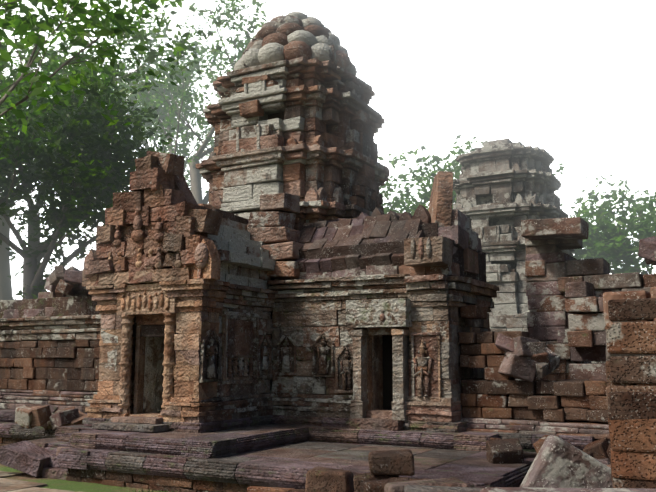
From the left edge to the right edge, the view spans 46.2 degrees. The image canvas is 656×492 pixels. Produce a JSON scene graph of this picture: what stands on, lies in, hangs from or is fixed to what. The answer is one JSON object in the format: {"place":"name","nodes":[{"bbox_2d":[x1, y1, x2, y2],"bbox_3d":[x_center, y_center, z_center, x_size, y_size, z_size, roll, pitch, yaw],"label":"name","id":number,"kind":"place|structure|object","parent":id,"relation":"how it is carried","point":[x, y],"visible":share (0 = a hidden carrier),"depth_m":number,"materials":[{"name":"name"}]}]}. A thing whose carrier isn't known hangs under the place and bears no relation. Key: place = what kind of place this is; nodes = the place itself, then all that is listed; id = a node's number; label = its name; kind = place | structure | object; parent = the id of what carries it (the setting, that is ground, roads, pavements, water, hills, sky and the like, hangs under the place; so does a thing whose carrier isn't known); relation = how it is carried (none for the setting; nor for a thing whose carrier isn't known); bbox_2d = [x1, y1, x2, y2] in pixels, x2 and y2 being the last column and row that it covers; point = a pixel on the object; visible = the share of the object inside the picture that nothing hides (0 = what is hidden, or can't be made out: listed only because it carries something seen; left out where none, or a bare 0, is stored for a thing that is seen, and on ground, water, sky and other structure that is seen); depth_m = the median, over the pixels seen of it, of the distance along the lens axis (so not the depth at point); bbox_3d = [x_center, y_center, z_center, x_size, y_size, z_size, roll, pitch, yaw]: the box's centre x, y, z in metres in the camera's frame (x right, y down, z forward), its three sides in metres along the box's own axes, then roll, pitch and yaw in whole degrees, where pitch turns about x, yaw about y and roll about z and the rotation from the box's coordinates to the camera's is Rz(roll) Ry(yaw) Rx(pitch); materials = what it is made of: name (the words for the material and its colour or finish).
{"place":"outdoors","nodes":[
{"label":"outdoors","id":0,"kind":"place"},
{"bbox_2d":[0,449,535,491],"bbox_3d":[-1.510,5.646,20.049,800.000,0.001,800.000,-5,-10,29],"label":"ground","id":1,"kind":"structure","parent":0,"point":[59,484],"depth_m":16.56,"materials":[{"name":"green plant"}]},
{"bbox_2d":[0,265,100,429],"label":"stone wall","id":2,"kind":"structure","parent":1,"relation":"on","point":[49,358],"depth_m":24.88,"materials":[{"name":"stone"}]},
{"bbox_2d":[127,488,175,491],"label":"grass and weeds","id":3,"kind":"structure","parent":1,"relation":"on","point":[149,490],"depth_m":15.41,"materials":[{"name":"green plant"}]},
{"bbox_2d":[0,409,594,491],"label":"platform","id":4,"kind":"structure","parent":1,"relation":"on","point":[229,455],"depth_m":16.69,"materials":[{"name":"stone"}]},
{"bbox_2d":[82,151,278,422],"bbox_3d":[-3.481,1.103,20.467,4.140,6.706,4.395,-5,-10,29],"label":"entrance porch","id":5,"kind":"object","parent":4,"relation":"on","point":[225,296],"visible":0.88,"depth_m":18.98,"materials":[{"name":"brown stone"}]},
{"bbox_2d":[83,208,269,415],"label":"carvings","id":6,"kind":"object","parent":5,"relation":"attached to","point":[169,321],"visible":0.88,"depth_m":18.71,"materials":[{"name":"brown stone"}]},
{"bbox_2d":[195,14,389,393],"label":"temple tower","id":7,"kind":"structure","parent":4,"relation":"on","point":[295,147],"depth_m":22.64,"materials":[{"name":"grey stone"}]},
{"bbox_2d":[234,11,356,75],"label":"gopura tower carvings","id":8,"kind":"object","parent":7,"relation":"on","point":[288,36],"visible":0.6,"depth_m":23.93,"materials":[{"name":"grey stone"}]},
{"bbox_2d":[267,171,499,430],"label":"temple hall","id":9,"kind":"structure","parent":4,"relation":"on","point":[359,274],"depth_m":19.33,"materials":[{"name":"grey stone"}]},
{"bbox_2d":[281,237,431,396],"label":"relief carvings","id":10,"kind":"object","parent":9,"relation":"attached to","point":[422,370],"visible":1,"depth_m":18.39,"materials":[{"name":"grey stone"}]},
{"bbox_2d":[383,335,392,409],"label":"door","id":11,"kind":"structure","parent":9,"relation":"attached to","point":[387,375],"depth_m":19.60,"materials":[{"name":"black"}]},
{"bbox_2d":[0,0,648,300],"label":"tree trunks","id":12,"kind":"object","parent":1,"relation":"on","point":[30,278],"visible":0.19,"depth_m":37.51,"materials":[{"name":"plant"}]},
{"bbox_2d":[0,3,235,299],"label":"tree foliage","id":13,"kind":"object","parent":12,"relation":"on","point":[88,174],"visible":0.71,"depth_m":35.52,"materials":[{"name":"green plant"}]},
{"bbox_2d":[0,0,655,280],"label":"tree foliage","id":14,"kind":"object","parent":12,"relation":"attached to","point":[595,247],"visible":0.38,"depth_m":44.32,"materials":[{"name":"green plant"}]},
{"bbox_2d":[247,435,655,491],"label":"fallen blocks","id":15,"kind":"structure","parent":1,"relation":"on","point":[559,464],"depth_m":10.06,"materials":[{"name":"stone"}]},
{"bbox_2d":[452,138,605,379],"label":"sanctuary tower","id":16,"kind":"structure","parent":1,"relation":"on","point":[502,188],"depth_m":35.22,"materials":[{"name":"stone"}]},
{"bbox_2d":[458,217,655,488],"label":"ruined walls","id":17,"kind":"structure","parent":1,"relation":"on","point":[582,314],"depth_m":17.64,"materials":[{"name":"stone"}]},
{"bbox_2d":[0,0,655,299],"label":"sky","id":18,"kind":"structure","parent":0,"point":[574,81],"materials":[{"name":"white"}]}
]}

